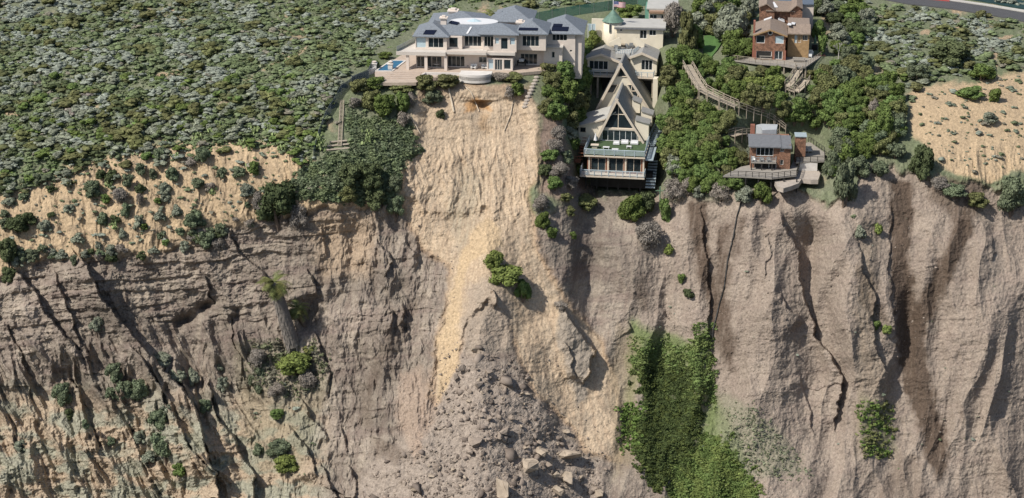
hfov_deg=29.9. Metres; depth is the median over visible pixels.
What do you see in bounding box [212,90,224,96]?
scrub shrub
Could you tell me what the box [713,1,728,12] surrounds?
tree
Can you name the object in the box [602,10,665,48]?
turret house
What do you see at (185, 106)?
scrub shrub
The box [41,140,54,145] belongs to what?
scrub shrub
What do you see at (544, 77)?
tree
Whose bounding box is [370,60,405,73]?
swimming pool
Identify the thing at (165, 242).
shrub
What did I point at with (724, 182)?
tree
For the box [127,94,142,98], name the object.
scrub shrub
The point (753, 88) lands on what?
tree
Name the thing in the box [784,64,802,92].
wooden stairs
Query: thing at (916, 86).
scrub shrub
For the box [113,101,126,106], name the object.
scrub shrub
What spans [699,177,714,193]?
tree
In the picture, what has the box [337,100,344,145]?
timber ladder
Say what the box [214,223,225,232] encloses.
shrub
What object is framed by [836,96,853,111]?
tree
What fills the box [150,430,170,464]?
shrub
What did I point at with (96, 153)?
scrub shrub
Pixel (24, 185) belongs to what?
shrub
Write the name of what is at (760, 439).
sage ground cover
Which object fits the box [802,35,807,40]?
window
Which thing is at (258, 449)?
shrub
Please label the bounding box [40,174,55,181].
shrub
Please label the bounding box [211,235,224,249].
shrub
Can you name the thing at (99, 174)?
shrub
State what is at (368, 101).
tree
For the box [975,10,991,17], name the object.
scrub shrub
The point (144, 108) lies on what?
scrub shrub
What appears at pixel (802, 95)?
tree
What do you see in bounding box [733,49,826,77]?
wooden terrace
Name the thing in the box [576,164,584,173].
shrub
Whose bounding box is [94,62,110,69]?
scrub shrub
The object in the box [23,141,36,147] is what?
scrub shrub
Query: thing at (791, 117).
tree
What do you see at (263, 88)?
scrub shrub
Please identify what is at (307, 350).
shrub
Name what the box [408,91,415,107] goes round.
shrub
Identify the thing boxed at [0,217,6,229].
shrub
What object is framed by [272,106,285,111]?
scrub shrub
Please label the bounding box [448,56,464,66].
window
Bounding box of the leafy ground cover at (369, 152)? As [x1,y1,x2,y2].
[291,101,424,206]
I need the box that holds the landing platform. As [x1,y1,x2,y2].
[785,74,810,96]
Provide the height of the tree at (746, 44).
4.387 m
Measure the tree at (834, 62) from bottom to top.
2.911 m
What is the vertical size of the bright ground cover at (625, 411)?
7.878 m
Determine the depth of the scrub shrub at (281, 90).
384.67 m
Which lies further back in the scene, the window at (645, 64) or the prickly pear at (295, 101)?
the window at (645, 64)
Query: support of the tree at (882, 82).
on the hillside
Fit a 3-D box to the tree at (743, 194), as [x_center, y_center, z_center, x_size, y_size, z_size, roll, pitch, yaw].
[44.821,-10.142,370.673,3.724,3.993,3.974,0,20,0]
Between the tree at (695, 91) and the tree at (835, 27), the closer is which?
the tree at (695, 91)
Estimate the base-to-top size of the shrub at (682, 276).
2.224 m
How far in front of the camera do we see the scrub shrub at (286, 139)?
375.55 m
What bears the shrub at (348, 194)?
on the hillside
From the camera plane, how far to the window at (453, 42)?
393.01 m
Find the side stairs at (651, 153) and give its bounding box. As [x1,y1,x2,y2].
[645,122,661,162]
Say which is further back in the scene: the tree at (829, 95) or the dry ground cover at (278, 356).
the tree at (829, 95)
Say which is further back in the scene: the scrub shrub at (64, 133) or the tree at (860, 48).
the tree at (860, 48)
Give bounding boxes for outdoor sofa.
[613,140,619,144]
[621,139,628,143]
[630,140,637,144]
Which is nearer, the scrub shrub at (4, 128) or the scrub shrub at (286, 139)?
the scrub shrub at (286, 139)
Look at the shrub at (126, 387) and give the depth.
364.75 m
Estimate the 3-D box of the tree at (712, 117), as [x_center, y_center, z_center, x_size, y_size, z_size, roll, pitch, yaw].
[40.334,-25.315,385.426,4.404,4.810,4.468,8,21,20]
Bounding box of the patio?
[375,55,557,85]
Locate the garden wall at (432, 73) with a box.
[421,72,458,74]
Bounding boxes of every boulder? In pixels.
[458,364,464,370]
[469,437,482,447]
[474,381,482,387]
[496,478,509,497]
[499,426,510,434]
[508,415,515,419]
[522,458,538,473]
[536,447,548,456]
[552,471,559,477]
[558,450,581,458]
[562,471,572,484]
[595,489,603,496]
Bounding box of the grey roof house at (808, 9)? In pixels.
[778,0,813,30]
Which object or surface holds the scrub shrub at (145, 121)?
on the hillside
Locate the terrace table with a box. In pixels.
[793,57,805,61]
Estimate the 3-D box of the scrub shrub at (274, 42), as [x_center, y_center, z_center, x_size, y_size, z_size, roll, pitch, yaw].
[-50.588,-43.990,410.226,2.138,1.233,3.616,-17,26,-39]
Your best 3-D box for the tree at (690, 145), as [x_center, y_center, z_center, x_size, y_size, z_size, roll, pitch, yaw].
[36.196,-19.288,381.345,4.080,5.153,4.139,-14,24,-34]
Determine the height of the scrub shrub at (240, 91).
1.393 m
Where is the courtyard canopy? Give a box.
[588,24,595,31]
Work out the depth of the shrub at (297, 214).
370.29 m
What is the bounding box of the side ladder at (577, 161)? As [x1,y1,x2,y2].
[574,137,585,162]
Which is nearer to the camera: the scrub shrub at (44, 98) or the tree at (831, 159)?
the tree at (831, 159)
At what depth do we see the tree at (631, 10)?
428.15 m
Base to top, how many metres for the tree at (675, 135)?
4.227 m
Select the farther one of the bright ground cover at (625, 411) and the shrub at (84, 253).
the shrub at (84, 253)
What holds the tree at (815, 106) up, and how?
on the hillside
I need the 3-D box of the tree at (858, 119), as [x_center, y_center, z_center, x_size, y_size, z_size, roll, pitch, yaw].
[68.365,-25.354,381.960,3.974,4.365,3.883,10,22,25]
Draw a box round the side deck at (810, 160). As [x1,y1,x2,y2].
[796,137,824,170]
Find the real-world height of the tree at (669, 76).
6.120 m
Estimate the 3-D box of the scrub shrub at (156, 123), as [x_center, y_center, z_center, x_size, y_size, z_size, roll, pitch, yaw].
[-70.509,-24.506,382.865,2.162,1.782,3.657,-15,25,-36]
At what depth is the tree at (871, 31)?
414.89 m
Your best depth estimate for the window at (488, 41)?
392.05 m
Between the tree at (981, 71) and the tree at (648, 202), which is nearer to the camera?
the tree at (648, 202)
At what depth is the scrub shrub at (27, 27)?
425.38 m
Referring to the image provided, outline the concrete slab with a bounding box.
[774,169,820,192]
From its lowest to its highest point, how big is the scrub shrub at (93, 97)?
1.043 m
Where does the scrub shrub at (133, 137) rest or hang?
on the hillside
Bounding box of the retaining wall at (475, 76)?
[459,70,491,82]
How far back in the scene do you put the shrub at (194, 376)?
371.32 m
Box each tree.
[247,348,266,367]
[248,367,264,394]
[251,191,262,216]
[254,179,296,232]
[255,270,299,351]
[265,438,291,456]
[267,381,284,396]
[270,408,283,420]
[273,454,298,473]
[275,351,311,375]
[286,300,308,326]
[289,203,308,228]
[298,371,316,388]
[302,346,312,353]
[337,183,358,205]
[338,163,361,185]
[349,78,369,92]
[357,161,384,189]
[361,89,380,110]
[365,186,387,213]
[366,59,379,66]
[366,76,384,89]
[373,93,395,117]
[377,52,392,58]
[386,175,402,191]
[386,195,404,222]
[389,85,414,92]
[396,91,409,113]
[416,74,438,94]
[422,89,443,105]
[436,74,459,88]
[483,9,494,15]
[483,250,503,268]
[488,264,522,286]
[491,72,509,80]
[504,71,523,82]
[513,278,532,302]
[532,193,549,211]
[534,211,550,230]
[537,98,552,113]
[538,164,553,177]
[540,63,556,74]
[540,149,559,161]
[541,71,560,81]
[541,84,556,98]
[543,72,561,88]
[544,100,564,121]
[546,139,565,151]
[547,175,563,190]
[548,161,569,176]
[550,125,566,140]
[552,92,564,103]
[556,60,575,80]
[556,80,579,106]
[556,105,569,123]
[560,75,570,83]
[565,175,578,188]
[566,97,580,110]
[566,125,578,139]
[567,111,579,128]
[569,109,580,119]
[574,72,585,82]
[575,80,590,90]
[576,92,586,106]
[578,86,590,102]
[578,107,587,121]
[578,193,597,210]
[582,95,589,109]
[583,64,590,82]
[584,52,587,65]
[585,38,593,48]
[587,73,592,86]
[616,4,643,17]
[616,194,645,222]
[634,220,662,249]
[640,191,655,213]
[654,113,667,130]
[656,136,667,153]
[657,64,680,87]
[659,147,678,169]
[661,85,678,106]
[662,116,686,134]
[663,1,683,37]
[663,106,679,119]
[663,178,684,200]
[664,47,686,71]
[664,160,682,177]
[665,154,680,177]
[666,130,685,141]
[666,138,682,150]
[671,95,690,106]
[672,108,695,127]
[674,101,690,109]
[676,43,689,51]
[676,80,690,89]
[677,69,688,78]
[678,10,698,48]
[678,88,694,97]
[678,133,698,148]
[678,148,697,168]
[678,168,693,182]
[679,177,690,196]
[681,76,690,85]
[681,123,696,130]
[683,49,692,64]
[683,139,699,151]
[685,98,702,108]
[685,130,697,134]
[686,49,704,69]
[687,175,700,196]
[689,109,707,128]
[690,85,697,94]
[691,0,709,13]
[691,11,708,31]
[691,185,704,199]
[693,24,704,49]
[693,163,713,180]
[694,125,717,139]
[694,149,711,164]
[695,102,716,113]
[695,137,703,147]
[696,67,704,77]
[697,118,713,127]
[698,1,716,13]
[698,53,713,67]
[699,139,720,159]
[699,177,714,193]
[703,13,718,34]
[703,60,719,75]
[703,110,719,124]
[704,77,713,87]
[704,132,723,149]
[704,162,715,171]
[708,171,723,182]
[709,0,726,3]
[709,182,731,201]
[711,75,724,89]
[711,148,728,169]
[712,2,749,40]
[712,118,730,134]
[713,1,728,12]
[715,65,729,77]
[716,110,724,117]
[717,178,727,190]
[718,83,730,99]
[720,41,743,59]
[720,108,737,126]
[720,165,733,174]
[721,27,742,43]
[721,56,734,66]
[721,135,730,146]
[723,73,740,82]
[723,147,735,156]
[724,61,738,67]
[725,0,741,7]
[726,177,744,190]
[727,65,746,79]
[727,78,748,100]
[727,157,738,168]
[734,150,748,166]
[734,185,753,204]
[738,37,754,54]
[739,0,757,18]
[739,89,755,109]
[741,0,758,10]
[742,76,756,82]
[744,70,763,78]
[746,11,751,20]
[746,82,762,99]
[746,144,749,159]
[752,181,772,204]
[753,90,775,111]
[754,77,768,85]
[755,65,766,76]
[761,84,774,92]
[764,65,780,77]
[765,74,784,90]
[771,90,785,110]
[775,99,791,120]
[782,112,800,125]
[790,96,805,110]
[792,99,813,125]
[795,93,805,100]
[806,70,814,78]
[806,84,815,94]
[808,86,825,107]
[808,96,819,116]
[808,116,823,130]
[811,19,826,37]
[812,68,828,83]
[816,0,834,15]
[816,72,839,90]
[816,108,825,124]
[818,110,836,128]
[819,64,832,75]
[820,88,843,107]
[821,150,841,176]
[824,12,844,22]
[824,103,844,119]
[827,22,846,38]
[827,165,837,176]
[828,126,850,145]
[829,40,845,53]
[829,59,840,65]
[831,0,846,10]
[831,64,851,84]
[832,31,851,45]
[832,157,857,207]
[833,137,854,152]
[834,112,848,125]
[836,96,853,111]
[837,142,858,161]
[838,3,857,14]
[839,55,860,72]
[840,45,857,58]
[841,71,856,82]
[841,81,864,106]
[841,118,855,131]
[842,18,858,26]
[842,135,857,143]
[844,12,860,22]
[845,24,865,35]
[846,105,861,112]
[847,0,863,3]
[847,43,863,54]
[848,54,862,60]
[848,111,865,129]
[849,31,865,43]
[850,75,868,86]
[850,96,869,107]
[850,130,862,142]
[852,155,870,177]
[854,2,871,12]
[854,142,871,158]
[857,71,867,79]
[857,119,870,131]
[858,8,875,21]
[858,53,875,67]
[858,63,873,74]
[859,19,874,26]
[861,128,878,145]
[861,137,876,152]
[862,26,878,37]
[862,86,880,97]
[862,107,872,119]
[863,120,880,132]
[865,74,888,88]
[867,96,881,106]
[868,106,891,120]
[868,111,878,119]
[872,137,891,155]
[872,160,889,176]
[873,130,886,141]
[875,89,889,101]
[876,84,889,90]
[876,110,893,135]
[878,79,894,85]
[878,101,891,108]
[879,71,898,82]
[883,98,904,103]
[886,94,906,103]
[886,130,898,142]
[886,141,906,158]
[888,82,905,95]
[889,98,904,112]
[891,111,907,123]
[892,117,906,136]
[896,126,907,137]
[900,103,907,118]
[905,63,929,79]
[908,144,934,181]
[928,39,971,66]
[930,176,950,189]
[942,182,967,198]
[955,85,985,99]
[967,63,997,80]
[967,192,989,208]
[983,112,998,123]
[997,175,1023,217]
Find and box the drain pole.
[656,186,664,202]
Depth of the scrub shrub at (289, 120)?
378.05 m
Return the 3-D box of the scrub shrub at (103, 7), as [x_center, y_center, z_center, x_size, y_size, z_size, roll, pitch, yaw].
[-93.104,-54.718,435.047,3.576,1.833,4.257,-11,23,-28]
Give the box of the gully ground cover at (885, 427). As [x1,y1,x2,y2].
[854,399,897,459]
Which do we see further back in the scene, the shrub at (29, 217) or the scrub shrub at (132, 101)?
the scrub shrub at (132, 101)
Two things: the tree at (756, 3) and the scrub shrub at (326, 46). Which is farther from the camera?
the tree at (756, 3)
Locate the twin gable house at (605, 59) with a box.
[585,37,659,97]
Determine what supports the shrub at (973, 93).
on the hillside
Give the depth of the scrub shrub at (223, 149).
375.45 m
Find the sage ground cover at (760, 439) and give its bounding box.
[716,400,813,483]
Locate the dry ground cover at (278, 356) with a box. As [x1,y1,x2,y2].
[245,337,332,399]
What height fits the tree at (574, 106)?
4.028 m
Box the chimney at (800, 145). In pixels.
[794,132,806,161]
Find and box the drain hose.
[711,201,741,350]
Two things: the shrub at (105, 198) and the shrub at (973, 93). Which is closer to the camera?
the shrub at (105, 198)
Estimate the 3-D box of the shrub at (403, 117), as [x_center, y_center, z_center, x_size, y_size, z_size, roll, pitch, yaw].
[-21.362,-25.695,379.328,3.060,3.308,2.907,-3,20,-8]
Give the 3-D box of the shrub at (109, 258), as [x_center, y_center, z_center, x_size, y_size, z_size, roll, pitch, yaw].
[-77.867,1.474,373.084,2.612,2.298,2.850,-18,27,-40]
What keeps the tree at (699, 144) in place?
on the hillside
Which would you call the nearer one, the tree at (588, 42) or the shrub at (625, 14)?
the tree at (588, 42)
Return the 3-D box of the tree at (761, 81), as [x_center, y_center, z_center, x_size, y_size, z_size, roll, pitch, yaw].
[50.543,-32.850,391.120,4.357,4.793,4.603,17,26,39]
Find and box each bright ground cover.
[614,400,647,458]
[626,322,718,410]
[668,431,766,497]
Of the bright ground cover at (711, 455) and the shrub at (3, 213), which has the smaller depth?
the bright ground cover at (711, 455)
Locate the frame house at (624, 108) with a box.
[577,53,655,190]
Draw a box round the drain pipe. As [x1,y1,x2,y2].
[448,88,454,111]
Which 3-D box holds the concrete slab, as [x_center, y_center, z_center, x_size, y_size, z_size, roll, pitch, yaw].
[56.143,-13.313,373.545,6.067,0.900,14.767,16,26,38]
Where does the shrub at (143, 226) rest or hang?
on the hillside
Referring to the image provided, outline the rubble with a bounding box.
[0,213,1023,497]
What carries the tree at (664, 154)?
on the hillside
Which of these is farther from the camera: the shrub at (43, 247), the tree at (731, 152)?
the tree at (731, 152)
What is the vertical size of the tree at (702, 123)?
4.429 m
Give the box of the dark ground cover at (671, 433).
[626,358,707,493]
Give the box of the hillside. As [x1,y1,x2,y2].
[0,0,1023,497]
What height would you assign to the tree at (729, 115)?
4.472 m
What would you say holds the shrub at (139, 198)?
on the hillside
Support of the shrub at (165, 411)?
on the hillside
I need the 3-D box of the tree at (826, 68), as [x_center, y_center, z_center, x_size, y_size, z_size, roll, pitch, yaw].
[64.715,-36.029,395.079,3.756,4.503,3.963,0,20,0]
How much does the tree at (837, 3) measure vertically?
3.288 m
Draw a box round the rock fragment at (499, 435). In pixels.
[497,432,502,438]
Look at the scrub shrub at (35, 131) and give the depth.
386.57 m
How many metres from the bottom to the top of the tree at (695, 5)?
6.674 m
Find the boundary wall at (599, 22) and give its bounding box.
[592,18,603,39]
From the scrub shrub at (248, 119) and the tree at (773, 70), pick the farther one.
the tree at (773, 70)
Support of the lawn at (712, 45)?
on the hillside
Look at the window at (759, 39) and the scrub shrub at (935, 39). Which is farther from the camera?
the scrub shrub at (935, 39)
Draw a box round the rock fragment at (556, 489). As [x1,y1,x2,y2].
[552,485,565,495]
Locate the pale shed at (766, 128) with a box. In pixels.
[756,124,777,133]
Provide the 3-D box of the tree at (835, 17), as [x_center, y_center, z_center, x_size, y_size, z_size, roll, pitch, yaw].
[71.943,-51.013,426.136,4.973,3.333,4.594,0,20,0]
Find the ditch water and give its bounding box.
[973,0,1023,9]
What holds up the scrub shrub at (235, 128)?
on the hillside
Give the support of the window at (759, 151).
in the cliff cottage
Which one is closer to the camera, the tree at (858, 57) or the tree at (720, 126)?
the tree at (720, 126)
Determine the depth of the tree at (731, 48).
399.88 m
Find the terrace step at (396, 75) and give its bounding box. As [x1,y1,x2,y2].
[384,71,420,78]
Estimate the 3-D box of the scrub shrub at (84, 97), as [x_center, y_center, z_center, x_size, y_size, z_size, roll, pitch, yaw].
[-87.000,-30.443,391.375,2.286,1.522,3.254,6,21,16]
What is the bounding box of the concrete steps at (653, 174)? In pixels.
[645,160,657,187]
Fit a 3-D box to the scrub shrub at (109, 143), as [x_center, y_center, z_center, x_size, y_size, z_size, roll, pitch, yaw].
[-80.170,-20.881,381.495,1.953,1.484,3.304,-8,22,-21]
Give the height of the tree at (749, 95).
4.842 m
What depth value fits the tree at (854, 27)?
412.68 m
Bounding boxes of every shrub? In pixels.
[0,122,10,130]
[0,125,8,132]
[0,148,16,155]
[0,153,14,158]
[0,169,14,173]
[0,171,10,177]
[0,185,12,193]
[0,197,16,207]
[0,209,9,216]
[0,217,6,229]
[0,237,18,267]
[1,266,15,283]
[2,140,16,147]
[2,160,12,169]
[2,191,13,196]
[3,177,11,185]
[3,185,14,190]
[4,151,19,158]
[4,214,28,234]
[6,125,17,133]
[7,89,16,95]
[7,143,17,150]
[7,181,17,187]
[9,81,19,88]
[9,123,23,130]
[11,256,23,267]
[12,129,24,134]
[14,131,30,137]
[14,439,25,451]
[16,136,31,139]
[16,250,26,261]
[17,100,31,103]
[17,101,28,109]
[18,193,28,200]
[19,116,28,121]
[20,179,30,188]
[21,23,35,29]
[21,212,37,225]
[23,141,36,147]
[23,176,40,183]
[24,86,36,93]
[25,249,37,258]
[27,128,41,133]
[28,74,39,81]
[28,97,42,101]
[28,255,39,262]
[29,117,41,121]
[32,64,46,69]
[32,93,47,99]
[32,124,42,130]
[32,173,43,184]
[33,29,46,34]
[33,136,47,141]
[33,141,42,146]
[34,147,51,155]
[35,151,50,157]
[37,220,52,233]
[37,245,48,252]
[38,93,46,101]
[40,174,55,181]
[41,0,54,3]
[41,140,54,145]
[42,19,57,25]
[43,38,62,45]
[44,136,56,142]
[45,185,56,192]
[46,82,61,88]
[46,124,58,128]
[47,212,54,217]
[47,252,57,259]
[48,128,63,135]
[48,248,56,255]
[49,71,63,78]
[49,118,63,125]
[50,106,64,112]
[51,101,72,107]
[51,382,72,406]
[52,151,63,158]
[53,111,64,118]
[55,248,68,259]
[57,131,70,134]
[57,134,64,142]
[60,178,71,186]
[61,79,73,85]
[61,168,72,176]
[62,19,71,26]
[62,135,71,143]
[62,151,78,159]
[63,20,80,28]
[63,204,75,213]
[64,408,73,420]
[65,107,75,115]
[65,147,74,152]
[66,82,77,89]
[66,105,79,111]
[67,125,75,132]
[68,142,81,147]
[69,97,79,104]
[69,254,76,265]
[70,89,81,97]
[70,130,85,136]
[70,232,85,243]
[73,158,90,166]
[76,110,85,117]
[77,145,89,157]
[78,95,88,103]
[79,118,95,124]
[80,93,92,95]
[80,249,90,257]
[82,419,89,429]
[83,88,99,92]
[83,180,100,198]
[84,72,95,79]
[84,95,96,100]
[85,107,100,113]
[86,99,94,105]
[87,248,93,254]
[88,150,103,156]
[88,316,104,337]
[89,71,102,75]
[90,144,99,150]
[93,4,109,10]
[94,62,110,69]
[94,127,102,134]
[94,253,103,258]
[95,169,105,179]
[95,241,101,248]
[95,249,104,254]
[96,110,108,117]
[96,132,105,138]
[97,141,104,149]
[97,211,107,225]
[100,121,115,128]
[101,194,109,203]
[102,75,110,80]
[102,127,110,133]
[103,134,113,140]
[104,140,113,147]
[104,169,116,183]
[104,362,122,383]
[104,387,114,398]
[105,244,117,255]
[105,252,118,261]
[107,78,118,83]
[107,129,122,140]
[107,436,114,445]
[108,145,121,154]
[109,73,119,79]
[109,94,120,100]
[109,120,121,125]
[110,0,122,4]
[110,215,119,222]
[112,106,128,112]
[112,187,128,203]
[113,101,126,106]
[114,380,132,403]
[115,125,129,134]
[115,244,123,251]
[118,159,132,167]
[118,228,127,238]
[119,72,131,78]
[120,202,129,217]
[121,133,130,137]
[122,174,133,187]
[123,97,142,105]
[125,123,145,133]
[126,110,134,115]
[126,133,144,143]
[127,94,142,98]
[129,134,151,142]
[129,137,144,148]
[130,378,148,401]
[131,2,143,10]
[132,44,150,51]
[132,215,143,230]
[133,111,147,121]
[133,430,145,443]
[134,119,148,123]
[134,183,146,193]
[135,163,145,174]
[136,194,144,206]
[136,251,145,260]
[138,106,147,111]
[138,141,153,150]
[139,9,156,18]
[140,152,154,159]
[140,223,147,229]
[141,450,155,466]
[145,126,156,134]
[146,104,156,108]
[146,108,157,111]
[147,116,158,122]
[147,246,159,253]
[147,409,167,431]
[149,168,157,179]
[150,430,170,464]
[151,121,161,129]
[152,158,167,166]
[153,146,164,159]
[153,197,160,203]
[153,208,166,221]
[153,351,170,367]
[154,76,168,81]
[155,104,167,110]
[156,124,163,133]
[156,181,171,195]
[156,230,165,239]
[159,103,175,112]
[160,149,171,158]
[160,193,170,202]
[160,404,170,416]
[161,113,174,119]
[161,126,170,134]
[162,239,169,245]
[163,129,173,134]
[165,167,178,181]
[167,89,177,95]
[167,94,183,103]
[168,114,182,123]
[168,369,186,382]
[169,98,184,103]
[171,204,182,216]
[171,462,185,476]
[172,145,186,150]
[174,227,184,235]
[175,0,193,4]
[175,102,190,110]
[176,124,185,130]
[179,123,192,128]
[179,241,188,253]
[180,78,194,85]
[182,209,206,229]
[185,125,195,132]
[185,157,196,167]
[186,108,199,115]
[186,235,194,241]
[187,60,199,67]
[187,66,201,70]
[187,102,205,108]
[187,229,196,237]
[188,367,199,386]
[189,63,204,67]
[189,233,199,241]
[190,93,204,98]
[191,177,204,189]
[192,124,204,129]
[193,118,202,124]
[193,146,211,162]
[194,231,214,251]
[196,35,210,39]
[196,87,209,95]
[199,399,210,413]
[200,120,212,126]
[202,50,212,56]
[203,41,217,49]
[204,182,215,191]
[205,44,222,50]
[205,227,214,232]
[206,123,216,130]
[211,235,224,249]
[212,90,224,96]
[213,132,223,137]
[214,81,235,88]
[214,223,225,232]
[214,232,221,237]
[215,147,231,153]
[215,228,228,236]
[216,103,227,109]
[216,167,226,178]
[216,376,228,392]
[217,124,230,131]
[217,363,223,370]
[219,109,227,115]
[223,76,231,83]
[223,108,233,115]
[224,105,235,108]
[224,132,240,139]
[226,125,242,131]
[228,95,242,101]
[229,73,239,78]
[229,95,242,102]
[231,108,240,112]
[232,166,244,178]
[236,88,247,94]
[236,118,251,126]
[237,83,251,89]
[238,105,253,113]
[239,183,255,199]
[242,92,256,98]
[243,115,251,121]
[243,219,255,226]
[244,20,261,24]
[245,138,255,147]
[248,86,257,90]
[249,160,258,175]
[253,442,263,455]
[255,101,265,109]
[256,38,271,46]
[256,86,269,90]
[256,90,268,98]
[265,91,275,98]
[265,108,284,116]
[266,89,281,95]
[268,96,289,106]
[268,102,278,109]
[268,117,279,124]
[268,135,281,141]
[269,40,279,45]
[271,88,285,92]
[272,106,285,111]
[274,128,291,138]
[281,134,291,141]
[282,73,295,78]
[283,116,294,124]
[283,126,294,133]
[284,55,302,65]
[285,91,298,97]
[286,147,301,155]
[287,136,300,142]
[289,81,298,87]
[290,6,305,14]
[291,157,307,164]
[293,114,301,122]
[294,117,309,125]
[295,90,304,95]
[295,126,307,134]
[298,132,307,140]
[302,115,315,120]
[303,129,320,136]
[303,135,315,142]
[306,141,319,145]
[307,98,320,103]
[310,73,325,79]
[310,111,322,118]
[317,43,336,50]
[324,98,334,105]
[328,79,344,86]
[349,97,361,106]
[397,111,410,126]
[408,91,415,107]
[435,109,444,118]
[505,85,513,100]
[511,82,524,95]
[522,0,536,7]
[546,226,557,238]
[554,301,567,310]
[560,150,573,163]
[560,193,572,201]
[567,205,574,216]
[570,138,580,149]
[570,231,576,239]
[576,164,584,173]
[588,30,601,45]
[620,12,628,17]
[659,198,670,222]
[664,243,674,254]
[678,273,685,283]
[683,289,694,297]
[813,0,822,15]
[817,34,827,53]
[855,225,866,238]
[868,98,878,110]
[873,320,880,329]
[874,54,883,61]
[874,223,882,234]
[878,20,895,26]
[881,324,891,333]
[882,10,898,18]
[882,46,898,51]
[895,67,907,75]
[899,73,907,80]
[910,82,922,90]
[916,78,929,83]
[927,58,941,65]
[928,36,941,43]
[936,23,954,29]
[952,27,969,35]
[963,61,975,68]
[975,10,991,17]
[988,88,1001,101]
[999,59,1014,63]
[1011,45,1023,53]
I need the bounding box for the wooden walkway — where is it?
[682,60,787,133]
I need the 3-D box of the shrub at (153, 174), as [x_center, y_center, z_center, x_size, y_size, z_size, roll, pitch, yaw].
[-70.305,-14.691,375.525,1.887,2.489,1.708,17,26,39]
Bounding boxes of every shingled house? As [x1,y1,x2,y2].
[752,16,810,59]
[759,0,802,42]
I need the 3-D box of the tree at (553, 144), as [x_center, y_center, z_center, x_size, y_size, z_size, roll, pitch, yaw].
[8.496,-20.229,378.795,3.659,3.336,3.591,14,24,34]
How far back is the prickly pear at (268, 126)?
378.86 m
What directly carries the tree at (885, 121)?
on the hillside
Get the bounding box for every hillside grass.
[0,0,375,160]
[16,104,325,185]
[275,0,605,66]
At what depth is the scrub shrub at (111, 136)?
382.18 m
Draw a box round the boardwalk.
[728,127,749,143]
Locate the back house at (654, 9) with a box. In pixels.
[645,0,677,18]
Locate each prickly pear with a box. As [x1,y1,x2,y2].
[104,181,112,188]
[109,222,116,229]
[192,131,201,138]
[207,187,216,194]
[237,138,245,147]
[250,125,259,133]
[262,122,270,130]
[277,144,287,150]
[290,97,300,104]
[292,140,300,146]
[298,96,309,103]
[316,132,327,152]
[361,129,376,144]
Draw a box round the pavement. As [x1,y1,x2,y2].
[949,0,1023,11]
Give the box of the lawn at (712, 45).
[703,35,721,55]
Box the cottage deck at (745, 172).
[723,157,799,192]
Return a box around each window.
[416,37,425,47]
[428,38,443,47]
[428,56,441,66]
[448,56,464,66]
[449,37,457,46]
[464,36,480,45]
[479,57,486,62]
[484,37,492,46]
[488,59,492,68]
[504,60,510,68]
[510,38,514,44]
[522,36,538,45]
[552,34,566,40]
[580,127,585,131]
[589,61,607,69]
[591,158,605,171]
[602,130,636,141]
[604,104,632,128]
[607,84,617,92]
[609,158,623,171]
[617,68,625,76]
[626,158,640,171]
[628,84,638,96]
[640,30,646,38]
[641,60,652,69]
[649,30,655,35]
[756,36,764,42]
[756,148,773,155]
[775,36,783,43]
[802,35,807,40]
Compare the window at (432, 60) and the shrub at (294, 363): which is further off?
the window at (432, 60)
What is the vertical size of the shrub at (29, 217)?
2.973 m
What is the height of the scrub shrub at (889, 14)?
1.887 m
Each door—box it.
[417,56,423,66]
[495,59,501,69]
[501,38,507,48]
[520,54,536,63]
[775,51,782,58]
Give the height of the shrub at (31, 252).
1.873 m
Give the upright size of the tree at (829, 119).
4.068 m
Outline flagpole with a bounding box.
[613,0,625,9]
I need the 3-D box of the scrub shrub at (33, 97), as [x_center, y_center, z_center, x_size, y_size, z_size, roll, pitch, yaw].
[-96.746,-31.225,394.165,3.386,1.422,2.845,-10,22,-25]
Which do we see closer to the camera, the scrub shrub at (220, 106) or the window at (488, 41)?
the scrub shrub at (220, 106)
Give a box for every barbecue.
[517,58,525,65]
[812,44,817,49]
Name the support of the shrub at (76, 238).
on the hillside
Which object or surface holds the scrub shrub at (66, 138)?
on the hillside
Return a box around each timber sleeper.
[326,147,348,150]
[327,143,348,146]
[329,140,346,142]
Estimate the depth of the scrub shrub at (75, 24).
425.52 m
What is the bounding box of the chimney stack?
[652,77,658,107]
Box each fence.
[313,71,368,159]
[351,60,372,76]
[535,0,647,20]
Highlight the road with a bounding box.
[886,0,1023,21]
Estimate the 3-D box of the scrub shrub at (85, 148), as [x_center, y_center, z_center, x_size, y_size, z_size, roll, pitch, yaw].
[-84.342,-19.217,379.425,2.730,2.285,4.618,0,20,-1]
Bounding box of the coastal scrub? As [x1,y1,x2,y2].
[0,0,1023,474]
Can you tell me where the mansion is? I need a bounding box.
[396,5,587,78]
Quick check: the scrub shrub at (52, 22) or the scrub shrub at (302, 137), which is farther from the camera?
the scrub shrub at (52, 22)
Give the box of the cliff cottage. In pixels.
[747,124,791,170]
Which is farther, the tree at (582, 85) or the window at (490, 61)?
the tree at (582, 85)
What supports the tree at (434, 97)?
on the hillside
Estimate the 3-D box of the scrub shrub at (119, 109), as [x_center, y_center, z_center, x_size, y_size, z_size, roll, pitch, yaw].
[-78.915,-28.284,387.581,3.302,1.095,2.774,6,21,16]
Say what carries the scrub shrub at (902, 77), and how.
on the hillside
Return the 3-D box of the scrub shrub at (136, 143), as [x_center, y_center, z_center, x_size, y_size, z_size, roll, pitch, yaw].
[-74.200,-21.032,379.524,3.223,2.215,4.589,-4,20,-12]
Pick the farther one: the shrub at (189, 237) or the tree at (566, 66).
the tree at (566, 66)

